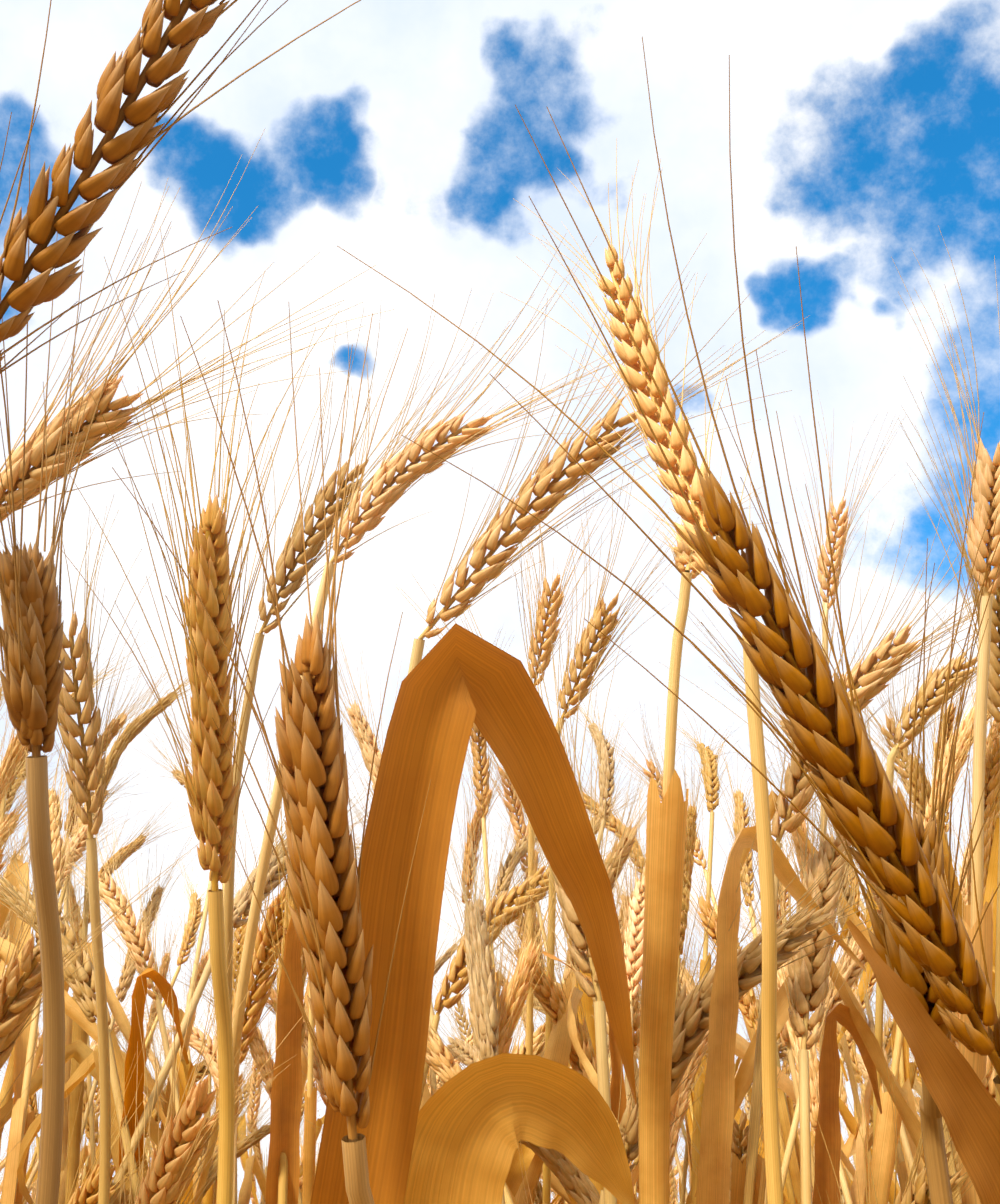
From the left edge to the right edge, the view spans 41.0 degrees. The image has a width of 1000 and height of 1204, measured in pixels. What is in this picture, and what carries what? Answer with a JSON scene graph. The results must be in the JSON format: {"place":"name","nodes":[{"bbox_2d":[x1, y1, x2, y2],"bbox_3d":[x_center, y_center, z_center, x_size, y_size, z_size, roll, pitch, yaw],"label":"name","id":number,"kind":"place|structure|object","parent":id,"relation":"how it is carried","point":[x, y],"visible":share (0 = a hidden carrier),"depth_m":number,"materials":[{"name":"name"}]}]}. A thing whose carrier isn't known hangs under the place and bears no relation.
{"place":"outdoors","nodes":[
{"label":"outdoors","id":0,"kind":"place"},
{"bbox_2d":[0,0,999,1203],"label":"sky","id":1,"kind":"structure","parent":0,"point":[395,137],"materials":[{"name":"white"}]},
{"label":"ground","id":2,"kind":"structure","parent":0,"visible":0},
{"bbox_2d":[0,617,100,803],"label":"wheat ear","id":3,"kind":"object","parent":2,"relation":"on","point":[15,747],"visible":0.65,"depth_m":0.71,"materials":[{"name":"yellow plant"}]},
{"bbox_2d":[0,714,114,1203],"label":"wheat plant","id":4,"kind":"object","parent":2,"relation":"on","point":[22,1119],"visible":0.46,"depth_m":0.60,"materials":[{"name":"yellow plant"}]},
{"bbox_2d":[19,784,98,1179],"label":"wheat plant","id":5,"kind":"object","parent":2,"relation":"on","point":[73,902],"visible":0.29,"depth_m":0.98,"materials":[{"name":"yellow plant"}]},
{"bbox_2d":[0,792,147,1203],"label":"wheat plant","id":6,"kind":"object","parent":2,"relation":"on","point":[83,989],"visible":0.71,"depth_m":0.53,"materials":[{"name":"yellow plant"}]},
{"bbox_2d":[0,755,150,1139],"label":"wheat plant","id":7,"kind":"object","parent":2,"relation":"on","point":[7,1082],"visible":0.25,"depth_m":0.88,"materials":[{"name":"yellow plant"}]},
{"bbox_2d":[0,496,154,1203],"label":"wheat","id":8,"kind":"object","parent":2,"relation":"on","point":[68,705],"visible":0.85,"depth_m":0.45,"materials":[{"name":"plant"}]},
{"bbox_2d":[0,853,162,1145],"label":"wheat plant","id":9,"kind":"object","parent":2,"relation":"on","point":[78,1050],"visible":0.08,"depth_m":0.74,"materials":[{"name":"yellow plant"}]},
{"bbox_2d":[0,753,167,1102],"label":"wheat plant","id":10,"kind":"object","parent":2,"relation":"on","point":[74,1013],"visible":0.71,"depth_m":0.63,"materials":[{"name":"yellow plant"}]},
{"bbox_2d":[0,148,170,1203],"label":"stalk","id":11,"kind":"object","parent":2,"relation":"on","point":[31,636],"visible":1,"depth_m":0.22,"materials":[{"name":"plant"}]},
{"bbox_2d":[33,779,147,896],"bbox_3d":[-0.290,0.414,0.641,0.073,0.879,0.130,-6,-44,4],"label":"wheat ear","id":12,"kind":"object","parent":2,"relation":"on","point":[80,849],"visible":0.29,"depth_m":0.91,"materials":[{"name":"yellow plant"}]},
{"bbox_2d":[0,833,197,1163],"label":"wheat plant","id":13,"kind":"object","parent":2,"relation":"on","point":[19,1003],"visible":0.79,"depth_m":0.36,"materials":[{"name":"yellow plant"}]},
{"bbox_2d":[18,790,202,1203],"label":"wheat plant","id":14,"kind":"object","parent":2,"relation":"on","point":[126,923],"visible":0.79,"depth_m":0.78,"materials":[{"name":"yellow plant"}]},
{"bbox_2d":[60,649,176,1173],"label":"wheat plant","id":15,"kind":"object","parent":2,"relation":"on","point":[115,724],"visible":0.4,"depth_m":0.99,"materials":[{"name":"yellow plant"}]},
{"bbox_2d":[32,1038,215,1203],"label":"wheat plant","id":16,"kind":"object","parent":2,"relation":"on","point":[86,1192],"visible":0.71,"depth_m":0.48,"materials":[{"name":"yellow plant"}]},
{"bbox_2d":[59,827,197,1203],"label":"wheat plant","id":17,"kind":"object","parent":2,"relation":"on","point":[125,980],"visible":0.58,"depth_m":0.99,"materials":[{"name":"yellow plant"}]},
{"bbox_2d":[80,790,192,938],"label":"wheat plant","id":18,"kind":"object","parent":2,"relation":"on","point":[125,852],"visible":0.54,"depth_m":1.06,"materials":[{"name":"yellow plant"}]},
{"bbox_2d":[82,843,218,1182],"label":"wheat plant","id":19,"kind":"object","parent":2,"relation":"on","point":[194,918],"visible":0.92,"depth_m":1.20,"materials":[{"name":"yellow plant"}]},
{"bbox_2d":[119,968,188,1166],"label":"brown leaf","id":20,"kind":"object","parent":2,"relation":"on","point":[162,983],"visible":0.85,"depth_m":0.50,"materials":[{"name":"plant"}]},
{"bbox_2d":[65,645,245,1203],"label":"wheat plant","id":21,"kind":"object","parent":2,"relation":"on","point":[136,727],"visible":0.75,"depth_m":0.90,"materials":[{"name":"yellow plant"}]},
{"bbox_2d":[131,725,217,1153],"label":"wheat plant","id":22,"kind":"object","parent":2,"relation":"on","point":[177,774],"visible":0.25,"depth_m":0.89,"materials":[{"name":"yellow plant"}]},
{"bbox_2d":[0,0,360,373],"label":"wheat","id":23,"kind":"object","parent":2,"relation":"on","point":[40,223],"visible":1,"depth_m":0.19,"materials":[{"name":"plant"}]},
{"bbox_2d":[122,952,238,1203],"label":"wheat plant","id":24,"kind":"object","parent":2,"relation":"on","point":[195,1042],"visible":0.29,"depth_m":0.91,"materials":[{"name":"yellow plant"}]},
{"bbox_2d":[51,229,339,1203],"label":"wheat","id":25,"kind":"object","parent":2,"relation":"on","point":[213,791],"visible":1,"depth_m":0.30,"materials":[{"name":"plant"}]},
{"bbox_2d":[0,129,393,520],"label":"wheat","id":26,"kind":"object","parent":2,"relation":"on","point":[116,417],"visible":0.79,"depth_m":0.33,"materials":[{"name":"plant"}]},
{"bbox_2d":[114,924,309,1203],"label":"wheat plant","id":27,"kind":"object","parent":2,"relation":"on","point":[174,1161],"visible":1,"depth_m":0.38,"materials":[{"name":"yellow plant"}]},
{"bbox_2d":[163,924,301,1203],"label":"wheat plant","id":28,"kind":"object","parent":2,"relation":"on","point":[258,1047],"visible":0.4,"depth_m":0.88,"materials":[{"name":"yellow plant"}]},
{"bbox_2d":[203,982,265,1203],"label":"wheat plant","id":29,"kind":"object","parent":2,"relation":"on","point":[252,1164],"visible":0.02,"depth_m":0.97,"materials":[{"name":"yellow plant"}]},
{"bbox_2d":[96,736,378,1203],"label":"wheat plant","id":30,"kind":"object","parent":2,"relation":"on","point":[242,900],"visible":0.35,"depth_m":0.54,"materials":[{"name":"yellow plant"}]},
{"bbox_2d":[202,1076,321,1198],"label":"wheat plant","id":31,"kind":"object","parent":2,"relation":"on","point":[247,1142],"visible":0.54,"depth_m":0.93,"materials":[{"name":"yellow plant"}]},
{"bbox_2d":[197,932,327,1104],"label":"wheat plant","id":32,"kind":"object","parent":2,"relation":"on","point":[317,1072],"visible":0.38,"depth_m":0.82,"materials":[{"name":"yellow plant"}]},
{"bbox_2d":[112,301,430,1203],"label":"wheat ear","id":33,"kind":"object","parent":2,"relation":"on","point":[320,859],"visible":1,"depth_m":0.19,"materials":[{"name":"plant"}]},
{"bbox_2d":[176,731,370,1203],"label":"wheat plant","id":34,"kind":"object","parent":2,"relation":"on","point":[258,996],"visible":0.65,"depth_m":0.60,"materials":[{"name":"yellow plant"}]},
{"bbox_2d":[265,911,303,1203],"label":"brown leaf","id":35,"kind":"object","parent":2,"relation":"on","point":[286,1095],"visible":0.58,"depth_m":0.45,"materials":[{"name":"plant"}]},
{"bbox_2d":[242,709,345,1203],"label":"wheat plant","id":36,"kind":"object","parent":2,"relation":"on","point":[283,1181],"visible":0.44,"depth_m":0.47,"materials":[{"name":"yellow plant"}]},
{"bbox_2d":[285,655,347,1203],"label":"wheat plant","id":37,"kind":"object","parent":2,"relation":"on","point":[309,1146],"depth_m":0.80,"materials":[{"name":"yellow plant"}]},
{"bbox_2d":[216,309,482,1197],"bbox_3d":[-0.086,0.279,0.380,0.069,0.792,0.252,13,-34,-20],"label":"wheat","id":38,"kind":"object","parent":2,"relation":"on","point":[314,542],"visible":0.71,"depth_m":0.50,"materials":[{"name":"plant"}]},
{"bbox_2d":[280,601,443,1093],"bbox_3d":[-0.046,0.370,0.582,0.172,0.851,0.059,9,-33,-15],"label":"wheat plant","id":39,"kind":"object","parent":2,"relation":"on","point":[364,735],"visible":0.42,"depth_m":0.75,"materials":[{"name":"yellow plant"}]},
{"bbox_2d":[234,893,517,1203],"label":"wheat plant","id":40,"kind":"object","parent":2,"relation":"on","point":[438,1053],"visible":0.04,"depth_m":0.54,"materials":[{"name":"yellow plant"}]},
{"bbox_2d":[232,234,622,1134],"bbox_3d":[-0.057,0.263,0.323,0.085,0.758,0.291,20,-37,-29],"label":"wheat","id":41,"kind":"object","parent":2,"relation":"on","point":[384,500],"visible":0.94,"depth_m":0.43,"materials":[{"name":"plant"}]},
{"bbox_2d":[423,619,511,1008],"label":"wheat plant","id":42,"kind":"object","parent":2,"relation":"on","point":[482,765],"visible":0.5,"depth_m":1.02,"materials":[{"name":"yellow plant"}]},
{"bbox_2d":[310,623,636,1203],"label":"leaf","id":43,"kind":"object","parent":2,"relation":"on","point":[458,681],"visible":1,"depth_m":0.20,"materials":[{"name":"plant"}]},
{"bbox_2d":[451,751,509,1047],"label":"wheat plant","id":44,"kind":"object","parent":2,"relation":"on","point":[475,825],"visible":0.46,"depth_m":1.06,"materials":[{"name":"yellow plant"}]},
{"bbox_2d":[444,787,525,1203],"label":"wheat plant","id":45,"kind":"object","parent":2,"relation":"on","point":[484,1011],"visible":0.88,"depth_m":0.52,"materials":[{"name":"yellow plant"}]},
{"bbox_2d":[424,1028,599,1203],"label":"wheat plant","id":46,"kind":"object","parent":2,"relation":"on","point":[578,1185],"visible":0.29,"depth_m":0.54,"materials":[{"name":"yellow plant"}]},
{"bbox_2d":[396,546,634,1203],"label":"wheat plant","id":47,"kind":"object","parent":2,"relation":"on","point":[583,961],"visible":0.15,"depth_m":0.38,"materials":[{"name":"yellow plant"}]},
{"bbox_2d":[441,834,596,1203],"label":"wheat plant","id":48,"kind":"object","parent":2,"relation":"on","point":[548,994],"visible":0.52,"depth_m":0.57,"materials":[{"name":"yellow plant"}]},
{"bbox_2d":[404,1053,634,1203],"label":"leaf","id":49,"kind":"object","parent":2,"relation":"on","point":[478,1121],"visible":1,"depth_m":0.24,"materials":[{"name":"plant"}]},
{"bbox_2d":[468,733,570,1065],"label":"wheat plant","id":50,"kind":"object","parent":2,"relation":"on","point":[516,804],"visible":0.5,"depth_m":1.10,"materials":[{"name":"yellow plant"}]},
{"bbox_2d":[419,785,645,1108],"bbox_3d":[-0.022,0.388,0.475,0.216,0.707,0.052,-10,-33,15],"label":"wheat plant","id":51,"kind":"object","parent":2,"relation":"on","point":[458,968],"visible":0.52,"depth_m":0.61,"materials":[{"name":"yellow plant"}]},
{"bbox_2d":[493,791,592,916],"bbox_3d":[0.011,0.556,0.932,0.155,0.913,0.104,-2,-25,4],"label":"wheat ear","id":52,"kind":"object","parent":2,"relation":"on","point":[504,870],"visible":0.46,"depth_m":1.07,"materials":[{"name":"yellow plant"}]},
{"bbox_2d":[474,830,615,1062],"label":"wheat plant","id":53,"kind":"object","parent":2,"relation":"on","point":[514,992],"visible":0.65,"depth_m":0.53,"materials":[{"name":"yellow plant"}]},
{"bbox_2d":[525,678,603,1194],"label":"wheat plant","id":54,"kind":"object","parent":2,"relation":"on","point":[587,1002],"depth_m":0.70,"materials":[{"name":"yellow plant"}]},
{"bbox_2d":[502,476,629,1054],"bbox_3d":[0.036,0.364,0.576,0.069,0.854,0.266,0,-32,1],"label":"wheat","id":55,"kind":"object","parent":2,"relation":"on","point":[556,598],"visible":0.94,"depth_m":0.70,"materials":[{"name":"plant"}]},
{"bbox_2d":[542,951,626,1203],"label":"brown leaf","id":56,"kind":"object","parent":2,"relation":"on","point":[616,1085],"visible":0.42,"depth_m":0.50,"materials":[{"name":"plant"}]},
{"bbox_2d":[539,669,634,1056],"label":"wheat plant","id":57,"kind":"object","parent":2,"relation":"on","point":[605,753],"visible":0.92,"depth_m":0.94,"materials":[{"name":"yellow plant"}]},
{"bbox_2d":[515,743,693,1203],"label":"wheat plant","id":58,"kind":"object","parent":2,"relation":"on","point":[563,1037],"visible":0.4,"depth_m":0.58,"materials":[{"name":"yellow plant"}]},
{"bbox_2d":[408,233,809,673],"bbox_3d":[-0.011,0.257,0.295,0.079,0.740,0.277,20,-37,-29],"label":"wheat","id":59,"kind":"object","parent":2,"relation":"on","point":[593,456],"visible":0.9,"depth_m":0.40,"materials":[{"name":"plant"}]},
{"bbox_2d":[542,455,678,1203],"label":"wheat","id":60,"kind":"object","parent":2,"relation":"on","point":[610,623],"visible":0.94,"depth_m":0.60,"materials":[{"name":"plant"}]},
{"bbox_2d":[570,737,693,1145],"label":"wheat plant","id":61,"kind":"object","parent":2,"relation":"on","point":[690,1116],"visible":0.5,"depth_m":1.18,"materials":[{"name":"yellow plant"}]},
{"bbox_2d":[500,144,782,1203],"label":"wheat","id":62,"kind":"object","parent":2,"relation":"on","point":[672,444],"visible":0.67,"depth_m":0.34,"materials":[{"name":"plant"}]},
{"bbox_2d":[600,802,694,1084],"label":"wheat plant","id":63,"kind":"object","parent":2,"relation":"on","point":[636,1024],"visible":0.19,"depth_m":0.73,"materials":[{"name":"yellow plant"}]},
{"bbox_2d":[338,36,999,1094],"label":"wheat","id":64,"kind":"object","parent":2,"relation":"on","point":[866,810],"visible":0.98,"depth_m":0.18,"materials":[{"name":"plant"}]},
{"bbox_2d":[551,810,798,1203],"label":"wheat plant","id":65,"kind":"object","parent":2,"relation":"on","point":[747,1005],"visible":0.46,"depth_m":0.76,"materials":[{"name":"yellow plant"}]},
{"bbox_2d":[587,705,784,1147],"bbox_3d":[0.187,0.487,0.896,0.171,1.007,0.114,-1,-41,-5],"label":"wheat plant","id":66,"kind":"object","parent":2,"relation":"on","point":[653,769],"visible":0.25,"depth_m":1.18,"materials":[{"name":"yellow plant"}]},
{"bbox_2d":[675,730,725,1008],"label":"wheat plant","id":67,"kind":"object","parent":2,"relation":"on","point":[692,814],"visible":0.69,"depth_m":0.88,"materials":[{"name":"yellow plant"}]},
{"bbox_2d":[638,474,763,1203],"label":"wheat","id":68,"kind":"object","parent":2,"relation":"on","point":[666,824],"visible":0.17,"depth_m":0.40,"materials":[{"name":"plant"}]},
{"bbox_2d":[659,704,745,1203],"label":"wheat plant","id":69,"kind":"object","parent":2,"relation":"on","point":[697,1106],"visible":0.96,"depth_m":0.99,"materials":[{"name":"yellow plant"}]},
{"bbox_2d":[669,920,751,1177],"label":"wheat plant","id":70,"kind":"object","parent":2,"relation":"on","point":[680,1107],"visible":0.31,"depth_m":0.65,"materials":[{"name":"yellow plant"}]},
{"bbox_2d":[670,1047,790,1203],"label":"wheat plant","id":71,"kind":"object","parent":2,"relation":"on","point":[740,1136],"visible":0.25,"depth_m":0.59,"materials":[{"name":"yellow plant"}]},
{"bbox_2d":[605,795,867,1194],"bbox_3d":[0.095,0.423,0.565,0.199,0.743,0.052,14,-35,-22],"label":"wheat plant","id":72,"kind":"object","parent":2,"relation":"on","point":[633,937],"visible":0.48,"depth_m":0.68,"materials":[{"name":"yellow plant"}]},
{"bbox_2d":[695,729,800,1203],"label":"wheat plant","id":73,"kind":"object","parent":2,"relation":"on","point":[785,1109],"visible":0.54,"depth_m":0.86,"materials":[{"name":"yellow plant"}]},
{"bbox_2d":[711,794,814,1190],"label":"wheat plant","id":74,"kind":"object","parent":2,"relation":"on","point":[784,1036],"visible":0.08,"depth_m":0.66,"materials":[{"name":"yellow plant"}]},
{"bbox_2d":[684,611,872,995],"bbox_3d":[0.177,0.358,0.504,0.194,0.788,0.057,13,-34,-20],"label":"wheat plant","id":75,"kind":"object","parent":2,"relation":"on","point":[856,920],"depth_m":0.63,"materials":[{"name":"yellow plant"}]},
{"bbox_2d":[599,793,958,1203],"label":"wheat plant","id":76,"kind":"object","parent":2,"relation":"on","point":[691,1022],"visible":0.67,"depth_m":0.42,"materials":[{"name":"yellow plant"}]},
{"bbox_2d":[740,863,818,1136],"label":"wheat plant","id":77,"kind":"object","parent":2,"relation":"on","point":[795,1041],"visible":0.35,"depth_m":0.56,"materials":[{"name":"yellow plant"}]},
{"bbox_2d":[696,826,865,1203],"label":"leaf","id":78,"kind":"object","parent":2,"relation":"on","point":[717,1119],"visible":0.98,"depth_m":0.42,"materials":[{"name":"plant"}]},
{"bbox_2d":[720,869,872,1203],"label":"wheat plant","id":79,"kind":"object","parent":2,"relation":"on","point":[851,1197],"visible":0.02,"depth_m":0.64,"materials":[{"name":"yellow plant"}]},
{"bbox_2d":[725,713,871,1185],"bbox_3d":[0.216,0.433,0.629,0.090,0.795,0.218,-17,-36,25],"label":"wheat plant","id":80,"kind":"object","parent":2,"relation":"on","point":[843,1038],"visible":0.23,"depth_m":0.77,"materials":[{"name":"yellow plant"}]},
{"bbox_2d":[661,558,961,1203],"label":"wheat plant","id":81,"kind":"object","parent":2,"relation":"on","point":[744,1080],"visible":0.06,"depth_m":0.47,"materials":[{"name":"yellow plant"}]},
{"bbox_2d":[714,863,924,1201],"bbox_3d":[0.185,0.450,0.586,0.130,0.720,0.092,-15,-35,22],"label":"wheat plant","id":82,"kind":"object","parent":2,"relation":"on","point":[908,1146],"visible":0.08,"depth_m":0.68,"materials":[{"name":"yellow plant"}]},
{"bbox_2d":[740,891,901,1203],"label":"wheat plant","id":83,"kind":"object","parent":2,"relation":"on","point":[849,1119],"visible":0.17,"depth_m":0.90,"materials":[{"name":"yellow plant"}]},
{"bbox_2d":[749,758,908,1194],"bbox_3d":[0.239,0.454,0.675,0.093,0.807,0.214,-17,-36,25],"label":"wheat plant","id":84,"kind":"object","parent":2,"relation":"on","point":[902,1174],"visible":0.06,"depth_m":0.83,"materials":[{"name":"yellow plant"}]},
{"bbox_2d":[766,714,921,1203],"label":"wheat plant","id":85,"kind":"object","parent":2,"relation":"on","point":[803,983],"visible":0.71,"depth_m":0.44,"materials":[{"name":"yellow plant"}]},
{"bbox_2d":[812,1003,881,1203],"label":"brown leaf","id":86,"kind":"object","parent":2,"relation":"on","point":[828,1120],"visible":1,"depth_m":0.48,"materials":[{"name":"plant"}]},
{"bbox_2d":[794,390,905,1060],"bbox_3d":[0.198,0.346,0.627,0.064,0.939,0.304,0,-32,1],"label":"wheat","id":87,"kind":"object","parent":2,"relation":"on","point":[841,535],"visible":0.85,"depth_m":0.74,"materials":[{"name":"plant"}]},
{"bbox_2d":[701,402,999,1203],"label":"wheat","id":88,"kind":"object","parent":2,"relation":"on","point":[898,960],"visible":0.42,"depth_m":0.21,"materials":[{"name":"plant"}]},
{"bbox_2d":[730,509,979,1203],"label":"wheat plant","id":89,"kind":"object","parent":2,"relation":"on","point":[872,675],"visible":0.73,"depth_m":0.46,"materials":[{"name":"yellow plant"}]},
{"bbox_2d":[781,867,965,1189],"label":"wheat plant","id":90,"kind":"object","parent":2,"relation":"on","point":[849,964],"visible":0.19,"depth_m":0.67,"materials":[{"name":"yellow plant"}]},
{"bbox_2d":[813,1014,999,1203],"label":"wheat plant","id":91,"kind":"object","parent":2,"relation":"on","point":[920,1195],"visible":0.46,"depth_m":0.39,"materials":[{"name":"yellow plant"}]},
{"bbox_2d":[831,652,994,999],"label":"wheat plant","id":92,"kind":"object","parent":2,"relation":"on","point":[889,725],"visible":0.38,"depth_m":0.89,"materials":[{"name":"yellow plant"}]},
{"bbox_2d":[846,920,999,1203],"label":"leaf","id":93,"kind":"object","parent":2,"relation":"on","point":[968,1106],"visible":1,"depth_m":0.20,"materials":[{"name":"plant"}]},
{"bbox_2d":[867,660,994,1067],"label":"wheat plant","id":94,"kind":"object","parent":2,"relation":"on","point":[919,798],"visible":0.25,"depth_m":0.68,"materials":[{"name":"yellow plant"}]},
{"bbox_2d":[867,643,999,1203],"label":"wheat plant","id":95,"kind":"object","parent":2,"relation":"on","point":[883,1160],"visible":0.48,"depth_m":0.59,"materials":[{"name":"yellow plant"}]},
{"bbox_2d":[873,585,995,1142],"bbox_3d":[0.190,0.343,0.474,0.078,0.782,0.232,17,-36,-24],"label":"wheat","id":96,"kind":"object","parent":2,"relation":"on","point":[936,677],"visible":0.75,"depth_m":0.59,"materials":[{"name":"plant"}]},
{"bbox_2d":[893,226,999,1203],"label":"wheat","id":97,"kind":"object","parent":2,"relation":"on","point":[986,475],"visible":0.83,"depth_m":0.40,"materials":[{"name":"plant"}]},
{"bbox_2d":[898,376,999,1105],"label":"wheat","id":98,"kind":"object","parent":2,"relation":"on","point":[993,701],"visible":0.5,"depth_m":0.42,"materials":[{"name":"plant"}]},
{"bbox_2d":[927,652,999,1027],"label":"wheat plant","id":99,"kind":"object","parent":2,"relation":"on","point":[991,832],"visible":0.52,"depth_m":0.64,"materials":[{"name":"yellow plant"}]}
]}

